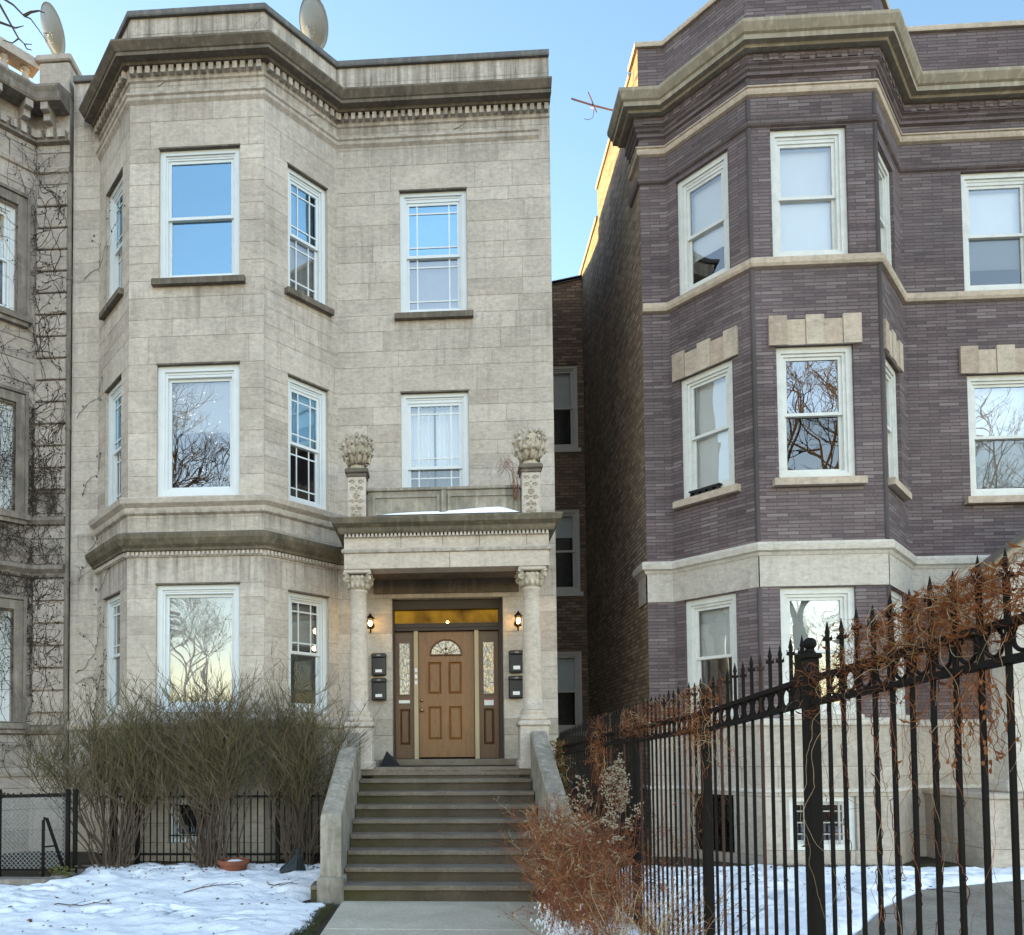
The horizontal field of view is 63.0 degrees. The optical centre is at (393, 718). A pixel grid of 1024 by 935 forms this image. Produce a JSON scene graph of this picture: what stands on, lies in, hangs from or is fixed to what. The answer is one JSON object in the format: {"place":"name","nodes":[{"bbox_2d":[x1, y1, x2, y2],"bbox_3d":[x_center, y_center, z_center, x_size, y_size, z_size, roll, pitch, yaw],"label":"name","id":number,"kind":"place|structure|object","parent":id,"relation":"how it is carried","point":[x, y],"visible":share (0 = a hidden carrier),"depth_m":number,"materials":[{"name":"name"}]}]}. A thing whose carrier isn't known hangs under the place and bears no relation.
{"place":"outdoors","nodes":[
{"label":"outdoors","id":0,"kind":"place"},
{"bbox_2d":[380,751,400,766],"bbox_3d":[-0.024,0.618,12.455,0.502,0.242,0.291,-2,-3,31],"label":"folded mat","id":1,"kind":"object","parent":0,"point":[388,760],"visible":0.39,"depth_m":12.38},
{"bbox_2d":[377,507,520,515],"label":"ledge snow","id":2,"kind":"structure","parent":0,"point":[483,510],"depth_m":11.74,"materials":[{"name":"white snow"}]},
{"bbox_2d":[0,826,968,934],"bbox_3d":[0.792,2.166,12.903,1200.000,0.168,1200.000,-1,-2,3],"label":"ground","id":3,"kind":"structure","parent":0,"point":[83,858],"depth_m":11.89,"materials":[{"name":"soil"}]},
{"bbox_2d":[0,0,46,50],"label":"bare tree","id":4,"kind":"object","parent":3,"relation":"on","point":[26,14],"visible":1,"depth_m":9.59,"materials":[{"name":"brown plant"}]},
{"bbox_2d":[0,789,77,875],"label":"chain link fence","id":5,"kind":"object","parent":3,"relation":"on","point":[67,818],"visible":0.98,"depth_m":11.05,"materials":[{"name":"black metal"}]},
{"bbox_2d":[0,36,81,853],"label":"ivied stone house","id":6,"kind":"structure","parent":3,"relation":"on","point":[32,114],"depth_m":13.43,"materials":[{"name":"grey stone"}]},
{"bbox_2d":[0,610,9,720],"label":"window","id":7,"kind":"structure","parent":6,"relation":"in","point":[5,712],"depth_m":13.19,"materials":[{"name":"white glass"}]},
{"bbox_2d":[0,402,12,509],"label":"window","id":8,"kind":"structure","parent":6,"relation":"in","point":[5,413],"depth_m":13.31,"materials":[{"name":"white glass"}]},
{"bbox_2d":[0,202,14,309],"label":"window","id":9,"kind":"structure","parent":6,"relation":"in","point":[6,267],"depth_m":13.44,"materials":[{"name":"white glass"}]},
{"bbox_2d":[0,123,67,775],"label":"bare creeper","id":10,"kind":"object","parent":6,"relation":"attached to","point":[51,506],"visible":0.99,"depth_m":13.41,"materials":[{"name":"brown plant"}]},
{"bbox_2d":[40,1,64,53],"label":"satellite dish","id":11,"kind":"object","parent":6,"relation":"on","point":[53,30],"visible":0.96,"depth_m":14.08,"materials":[{"name":"white metal"}]},
{"bbox_2d":[62,173,71,851],"bbox_3d":[-5.323,-3.433,13.433,0.085,11.200,0.085,0,-2,-19],"label":"downpipe","id":12,"kind":"object","parent":6,"relation":"attached to","point":[67,479],"visible":0.84,"depth_m":13.44,"materials":[{"name":"metal"}]},
{"bbox_2d":[0,869,85,885],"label":"areaway kerb","id":13,"kind":"structure","parent":3,"relation":"on","point":[16,881],"depth_m":10.40,"materials":[{"name":"concrete"}]},
{"bbox_2d":[0,667,208,868],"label":"leafless shrub","id":14,"kind":"object","parent":3,"relation":"on","point":[126,782],"visible":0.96,"depth_m":11.36,"materials":[{"name":"brown plant"}]},
{"bbox_2d":[98,647,285,867],"bbox_3d":[-2.757,0.561,11.389,2.592,3.110,1.671,-1,-2,3],"label":"leafless shrub","id":15,"kind":"object","parent":3,"relation":"on","point":[217,767],"visible":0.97,"depth_m":11.21,"materials":[{"name":"brown plant"}]},
{"bbox_2d":[100,790,325,863],"bbox_3d":[-2.505,1.577,11.720,3.430,1.120,0.060,-1,-2,3],"label":"iron railing","id":16,"kind":"object","parent":3,"relation":"on","point":[277,854],"visible":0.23,"depth_m":11.71,"materials":[{"name":"black metal"}]},
{"bbox_2d":[217,857,249,870],"bbox_3d":[-2.161,2.008,11.132,0.440,0.208,0.440,-1,-2,3],"label":"flower pot","id":17,"kind":"object","parent":3,"relation":"on","point":[235,864],"visible":0.88,"depth_m":10.98,"materials":[{"name":"ceramic"}]},
{"bbox_2d":[207,640,380,865],"bbox_3d":[-1.304,0.463,11.545,2.562,3.267,1.726,-1,-2,3],"label":"leafless shrub","id":18,"kind":"object","parent":3,"relation":"on","point":[292,768],"visible":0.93,"depth_m":11.47,"materials":[{"name":"brown plant"}]},
{"bbox_2d":[286,902,334,934],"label":"grass","id":19,"kind":"structure","parent":3,"relation":"on","point":[322,915],"depth_m":8.31,"materials":[{"name":"green plant"}]},
{"bbox_2d":[67,2,589,860],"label":"greystone house","id":20,"kind":"structure","parent":3,"relation":"on","point":[309,348],"depth_m":13.02,"materials":[{"name":"stone"}]},
{"bbox_2d":[72,202,124,775],"bbox_3d":[-4.579,-3.608,13.028,1.598,9.313,0.267,-2,-3,42],"label":"bare creeper","id":21,"kind":"object","parent":20,"relation":"attached to","point":[98,689],"visible":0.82,"depth_m":13.32,"materials":[{"name":"brown plant"}]},
{"bbox_2d":[107,594,119,714],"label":"window","id":22,"kind":"structure","parent":20,"relation":"in","point":[113,604],"depth_m":13.03,"materials":[{"name":"white plastic"}]},
{"bbox_2d":[108,379,121,506],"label":"window","id":23,"kind":"structure","parent":20,"relation":"in","point":[114,430],"depth_m":13.14,"materials":[{"name":"white plastic"}]},
{"bbox_2d":[109,176,122,298],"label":"window","id":24,"kind":"structure","parent":20,"relation":"in","point":[116,199],"depth_m":13.27,"materials":[{"name":"white plastic"}]},
{"bbox_2d":[171,798,218,841],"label":"window","id":25,"kind":"structure","parent":20,"relation":"in","point":[192,814],"depth_m":12.18,"materials":[{"name":"glass"}]},
{"bbox_2d":[157,584,239,711],"bbox_3d":[-2.877,-1.042,12.261,1.250,1.900,0.176,-1,-2,3],"label":"window","id":26,"kind":"structure","parent":20,"relation":"in","point":[193,620],"depth_m":12.32,"materials":[{"name":"glass"}]},
{"bbox_2d":[158,364,239,496],"bbox_3d":[-2.879,-4.282,12.722,1.250,2.010,0.850,-1,-2,3],"label":"window","id":27,"kind":"structure","parent":20,"relation":"in","point":[220,384],"depth_m":12.46,"materials":[{"name":"clear glass"}]},
{"bbox_2d":[160,148,239,277],"bbox_3d":[-2.891,-7.585,12.848,1.230,2.040,0.850,-1,-2,3],"label":"window","id":28,"kind":"structure","parent":20,"relation":"in","point":[200,189],"depth_m":12.91,"materials":[{"name":"glass"}]},
{"bbox_2d":[288,168,324,304],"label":"window","id":29,"kind":"structure","parent":20,"relation":"in","point":[306,201],"depth_m":13.14,"materials":[{"name":"white plastic"}]},
{"bbox_2d":[288,377,325,509],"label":"window","id":30,"kind":"structure","parent":20,"relation":"in","point":[306,403],"depth_m":12.98,"materials":[{"name":"white plastic"}]},
{"bbox_2d":[288,592,326,712],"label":"window","id":31,"kind":"structure","parent":20,"relation":"in","point":[307,614],"depth_m":12.89,"materials":[{"name":"glass"}]},
{"bbox_2d":[299,0,328,48],"bbox_3d":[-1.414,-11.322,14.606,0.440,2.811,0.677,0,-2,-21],"label":"satellite dish","id":32,"kind":"object","parent":20,"relation":"on","point":[313,22],"visible":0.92,"depth_m":14.55,"materials":[{"name":"white metal"}]},
{"bbox_2d":[367,613,373,632],"bbox_3d":[-0.367,-1.507,13.011,0.140,0.308,0.192,-1,-2,3],"label":"wall lantern","id":33,"kind":"object","parent":20,"relation":"attached to","point":[370,624],"depth_m":12.96,"materials":[{"name":"black metal"}]},
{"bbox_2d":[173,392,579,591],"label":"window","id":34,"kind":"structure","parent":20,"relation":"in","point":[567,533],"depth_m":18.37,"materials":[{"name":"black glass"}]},
{"bbox_2d":[371,678,386,700],"bbox_3d":[-0.229,-0.462,12.986,0.244,0.350,0.140,-1,-2,3],"label":"mailbox","id":35,"kind":"object","parent":20,"relation":"attached to","point":[379,688],"visible":1,"depth_m":12.95,"materials":[{"name":"black metal"}]},
{"bbox_2d":[371,653,386,675],"bbox_3d":[-0.231,-0.852,13.001,0.244,0.350,0.140,-1,-2,3],"label":"mailbox","id":36,"kind":"object","parent":20,"relation":"attached to","point":[378,664],"visible":1,"depth_m":12.96,"materials":[{"name":"black metal"}]},
{"bbox_2d":[400,191,466,311],"bbox_3d":[0.670,-7.519,13.754,1.080,2.050,0.850,-1,-2,3],"label":"window","id":37,"kind":"structure","parent":20,"relation":"in","point":[433,225],"depth_m":13.45,"materials":[{"name":"white glass"}]},
{"bbox_2d":[401,392,468,487],"bbox_3d":[0.693,-4.122,13.623,1.080,2.210,0.850,-1,-2,3],"label":"window","id":38,"kind":"structure","parent":20,"relation":"in","point":[435,426],"depth_m":13.29,"materials":[{"name":"white plastic"}]},
{"bbox_2d":[395,610,497,623],"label":"transom window","id":39,"kind":"structure","parent":20,"relation":"in","point":[455,616],"depth_m":13.39,"materials":[{"name":"yellow glass"}]},
{"bbox_2d":[418,631,474,756],"bbox_3d":[0.855,-0.393,13.280,0.893,2.030,0.114,-1,-2,3],"label":"door","id":40,"kind":"structure","parent":20,"relation":"in","point":[446,659],"depth_m":13.30,"materials":[{"name":"brown wood"}]},
{"bbox_2d":[498,456,520,499],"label":"dry vine","id":41,"kind":"object","parent":20,"relation":"attached to","point":[515,496],"visible":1,"depth_m":11.86,"materials":[{"name":"plant"}]},
{"bbox_2d":[508,650,522,672],"bbox_3d":[1.925,-0.891,12.873,0.244,0.350,0.140,-1,-2,3],"label":"mailbox","id":42,"kind":"object","parent":20,"relation":"attached to","point":[515,661],"visible":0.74,"depth_m":12.83,"materials":[{"name":"black metal"}]},
{"bbox_2d":[508,676,522,697],"bbox_3d":[1.917,-0.491,12.858,0.244,0.350,0.140,-1,-2,3],"label":"mailbox","id":43,"kind":"object","parent":20,"relation":"attached to","point":[515,686],"visible":0.85,"depth_m":12.82,"materials":[{"name":"black metal"}]},
{"bbox_2d":[514,611,521,630],"bbox_3d":[1.949,-1.528,12.872,0.140,0.308,0.192,-1,-2,3],"label":"wall lantern","id":44,"kind":"object","parent":20,"relation":"attached to","point":[517,623],"depth_m":12.82,"materials":[{"name":"black metal"}]},
{"bbox_2d":[553,365,577,447],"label":"window","id":45,"kind":"structure","parent":20,"relation":"in","point":[565,399],"depth_m":18.49,"materials":[{"name":"grey glass"}]},
{"bbox_2d":[557,651,582,731],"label":"window","id":46,"kind":"structure","parent":20,"relation":"in","point":[569,663],"depth_m":18.25,"materials":[{"name":"grey glass"}]},
{"bbox_2d":[320,901,553,934],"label":"front walk","id":47,"kind":"structure","parent":3,"relation":"on","point":[415,918],"depth_m":8.38,"materials":[{"name":"concrete"}]},
{"bbox_2d":[530,889,615,934],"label":"clinging snow","id":48,"kind":"structure","parent":47,"relation":"on","point":[556,921],"depth_m":7.58,"materials":[{"name":"white snow"}]},
{"bbox_2d":[310,731,572,903],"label":"entrance steps","id":49,"kind":"structure","parent":3,"relation":"on","point":[408,833],"depth_m":10.27,"materials":[{"name":"stone"}]},
{"bbox_2d":[0,862,1023,934],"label":"snow","id":50,"kind":"structure","parent":3,"relation":"on","point":[166,911],"depth_m":9.29,"materials":[{"name":"white snow"}]},
{"bbox_2d":[41,817,63,876],"bbox_3d":[-4.434,1.731,10.719,0.297,0.920,0.048,2,-3,-42],"label":"handrail","id":51,"kind":"object","parent":50,"relation":"on","point":[43,846],"visible":0.9,"depth_m":10.64,"materials":[{"name":"black metal"}]},
{"bbox_2d":[39,865,77,877],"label":"withered plant","id":52,"kind":"object","parent":50,"relation":"on","point":[57,871],"visible":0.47,"depth_m":10.74,"materials":[{"name":"green plant"}]},
{"bbox_2d":[54,899,109,905],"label":"fallen twig","id":53,"kind":"object","parent":50,"relation":"on","point":[80,902],"visible":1,"depth_m":8.90,"materials":[{"name":"brown wood"}]},
{"bbox_2d":[183,880,244,892],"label":"fallen twig","id":54,"kind":"object","parent":50,"relation":"on","point":[214,885],"visible":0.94,"depth_m":9.96,"materials":[{"name":"brown wood"}]},
{"bbox_2d":[267,880,297,885],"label":"fallen twig","id":55,"kind":"object","parent":50,"relation":"on","point":[282,883],"visible":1,"depth_m":10.09,"materials":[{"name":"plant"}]},
{"bbox_2d":[279,848,305,873],"bbox_3d":[-1.363,1.912,11.004,0.396,0.360,0.291,-1,-2,3],"label":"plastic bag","id":56,"kind":"object","parent":50,"relation":"on","point":[295,862],"visible":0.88,"depth_m":10.93,"materials":[{"name":"grey plastic"}]},
{"bbox_2d":[0,861,935,933],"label":"leaf litter","id":57,"kind":"object","parent":50,"relation":"on","point":[165,863],"visible":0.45,"depth_m":10.43,"materials":[{"name":"brown plant"}]},
{"bbox_2d":[497,784,628,910],"bbox_3d":[1.847,1.388,8.645,1.553,1.422,1.802,-1,-2,3],"label":"dried shrub","id":58,"kind":"object","parent":3,"relation":"on","point":[550,827],"visible":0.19,"depth_m":8.63,"materials":[{"name":"plant"}]},
{"bbox_2d":[497,861,660,934],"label":"dried shrub","id":59,"kind":"object","parent":3,"relation":"on","point":[578,920],"visible":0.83,"depth_m":6.59,"materials":[{"name":"plant"}]},
{"bbox_2d":[489,801,701,933],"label":"dried shrub","id":60,"kind":"object","parent":3,"relation":"on","point":[575,863],"visible":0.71,"depth_m":7.50,"materials":[{"name":"plant"}]},
{"bbox_2d":[541,775,656,924],"bbox_3d":[1.820,1.274,7.794,0.651,1.469,1.342,1,-2,-27],"label":"goldenrod","id":61,"kind":"object","parent":3,"relation":"on","point":[602,818],"visible":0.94,"depth_m":7.57,"materials":[{"name":"brown plant"}]},
{"bbox_2d":[582,752,640,889],"bbox_3d":[2.117,1.163,7.822,0.527,1.689,0.502,1,-3,-36],"label":"goldenrod","id":62,"kind":"object","parent":3,"relation":"on","point":[623,792],"visible":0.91,"depth_m":7.83,"materials":[{"name":"beige plant"}]},
{"bbox_2d":[579,856,763,934],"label":"dried stalks","id":63,"kind":"object","parent":3,"relation":"on","point":[651,927],"visible":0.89,"depth_m":5.64,"materials":[{"name":"plant"}]},
{"bbox_2d":[556,549,1023,934],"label":"iron fence","id":64,"kind":"object","parent":3,"relation":"on","point":[814,852],"visible":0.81,"depth_m":3.91,"materials":[{"name":"black metal"}]},
{"bbox_2d":[549,737,575,810],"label":"dry creeper","id":65,"kind":"object","parent":64,"relation":"attached to","point":[560,762],"visible":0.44,"depth_m":11.86,"materials":[{"name":"plant"}]},
{"bbox_2d":[583,714,623,849],"bbox_3d":[2.298,1.023,8.828,0.333,2.194,1.854,-1,-2,3],"label":"dry creeper","id":66,"kind":"object","parent":64,"relation":"attached to","point":[595,753],"visible":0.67,"depth_m":9.05,"materials":[{"name":"plant"}]},
{"bbox_2d":[613,693,698,817],"bbox_3d":[2.180,0.347,6.939,0.371,1.022,2.467,-1,-2,3],"label":"dry creeper","id":67,"kind":"object","parent":64,"relation":"attached to","point":[627,722],"visible":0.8,"depth_m":6.97,"materials":[{"name":"plant"}]},
{"bbox_2d":[662,673,760,932],"bbox_3d":[2.090,0.797,5.493,0.295,2.134,1.714,0,-2,0],"label":"dry creeper","id":68,"kind":"object","parent":64,"relation":"attached to","point":[692,724],"visible":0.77,"depth_m":5.53,"materials":[{"name":"plant"}]},
{"bbox_2d":[775,627,1011,933],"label":"dry creeper","id":69,"kind":"object","parent":64,"relation":"attached to","point":[853,681],"visible":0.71,"depth_m":3.53,"materials":[{"name":"plant"}]},
{"bbox_2d":[835,666,969,934],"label":"winding creeper","id":70,"kind":"object","parent":64,"relation":"attached to","point":[901,802],"visible":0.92,"depth_m":3.16,"materials":[{"name":"brown plant"}]},
{"bbox_2d":[821,541,1023,934],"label":"dry creeper","id":71,"kind":"object","parent":64,"relation":"attached to","point":[943,604],"visible":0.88,"depth_m":2.81,"materials":[{"name":"plant"}]},
{"bbox_2d":[938,668,1021,776],"bbox_3d":[1.920,0.009,2.725,0.144,0.371,0.306,-1,-2,3],"label":"hanging creeper","id":72,"kind":"object","parent":64,"relation":"hanging from","point":[990,720],"visible":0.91,"depth_m":2.69,"materials":[{"name":"brown plant"}]},
{"bbox_2d":[579,0,1023,867],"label":"brick house","id":73,"kind":"structure","parent":3,"relation":"on","point":[803,316],"depth_m":12.49,"materials":[{"name":"brick"}]},
{"bbox_2d":[571,92,612,119],"bbox_3d":[3.588,-10.422,14.053,1.649,0.705,0.269,2,-3,-44],"label":"roof aerial","id":74,"kind":"object","parent":73,"relation":"attached to","point":[592,104],"visible":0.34,"depth_m":13.87,"materials":[{"name":"metal"}]},
{"bbox_2d":[678,152,729,294],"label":"window","id":75,"kind":"structure","parent":73,"relation":"in","point":[703,208],"depth_m":12.77,"materials":[{"name":"white glass"}]},
{"bbox_2d":[682,360,734,498],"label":"window","id":76,"kind":"structure","parent":73,"relation":"in","point":[707,396],"depth_m":12.60,"materials":[{"name":"glass"}]},
{"bbox_2d":[686,593,738,716],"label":"window","id":77,"kind":"structure","parent":73,"relation":"in","point":[711,622],"depth_m":12.58,"materials":[{"name":"glass"}]},
{"bbox_2d":[698,794,734,851],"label":"window","id":78,"kind":"structure","parent":73,"relation":"in","point":[727,801],"depth_m":12.68,"materials":[{"name":"black glass"}]},
{"bbox_2d":[770,128,847,256],"bbox_3d":[6.013,-7.560,12.311,1.070,1.910,0.850,-1,-2,3],"label":"window","id":79,"kind":"structure","parent":73,"relation":"in","point":[808,167],"depth_m":12.01,"materials":[{"name":"glass"}]},
{"bbox_2d":[776,346,854,477],"bbox_3d":[6.045,-4.350,12.187,1.070,1.925,0.850,-1,-2,3],"label":"window","id":80,"kind":"structure","parent":73,"relation":"in","point":[815,385],"depth_m":11.84,"materials":[{"name":"clear glass"}]},
{"bbox_2d":[780,587,855,714],"bbox_3d":[6.023,-0.940,12.059,1.040,1.800,0.850,-1,-2,3],"label":"window","id":81,"kind":"structure","parent":73,"relation":"in","point":[805,612],"depth_m":11.73,"materials":[{"name":"glass"}]},
{"bbox_2d":[789,796,854,849],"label":"window","id":82,"kind":"structure","parent":73,"relation":"in","point":[827,843],"depth_m":11.58,"materials":[{"name":"beige paint"}]},
{"bbox_2d":[878,151,891,265],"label":"window","id":83,"kind":"structure","parent":73,"relation":"in","point":[884,196],"depth_m":12.50,"materials":[{"name":"beige paint"}]},
{"bbox_2d":[885,359,898,479],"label":"window","id":84,"kind":"structure","parent":73,"relation":"in","point":[890,373],"depth_m":12.39,"materials":[{"name":"beige paint"}]},
{"bbox_2d":[891,590,904,714],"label":"window","id":85,"kind":"structure","parent":73,"relation":"in","point":[895,596],"depth_m":12.24,"materials":[{"name":"beige paint"}]},
{"bbox_2d":[961,171,1023,290],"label":"window","id":86,"kind":"structure","parent":73,"relation":"in","point":[992,203],"depth_m":12.89,"materials":[{"name":"glass"}]},
{"bbox_2d":[967,374,1023,495],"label":"window","id":87,"kind":"structure","parent":73,"relation":"in","point":[995,402],"depth_m":12.77,"materials":[{"name":"clear glass"}]},
{"bbox_2d":[702,863,972,867],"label":"grass","id":88,"kind":"structure","parent":3,"relation":"on","point":[955,865],"depth_m":11.34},
{"bbox_2d":[0,0,1023,280],"label":"sky","id":89,"kind":"structure","parent":0,"point":[590,43],"materials":[{"name":"blue"}]},
{"bbox_2d":[855,880,1023,934],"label":"side path","id":90,"kind":"structure","parent":0,"point":[1003,910],"depth_m":8.44,"materials":[{"name":"concrete"}]},
{"bbox_2d":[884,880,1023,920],"bbox_3d":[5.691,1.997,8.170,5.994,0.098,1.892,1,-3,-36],"label":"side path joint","id":91,"kind":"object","parent":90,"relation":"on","point":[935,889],"visible":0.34,"depth_m":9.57,"materials":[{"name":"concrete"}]}
]}

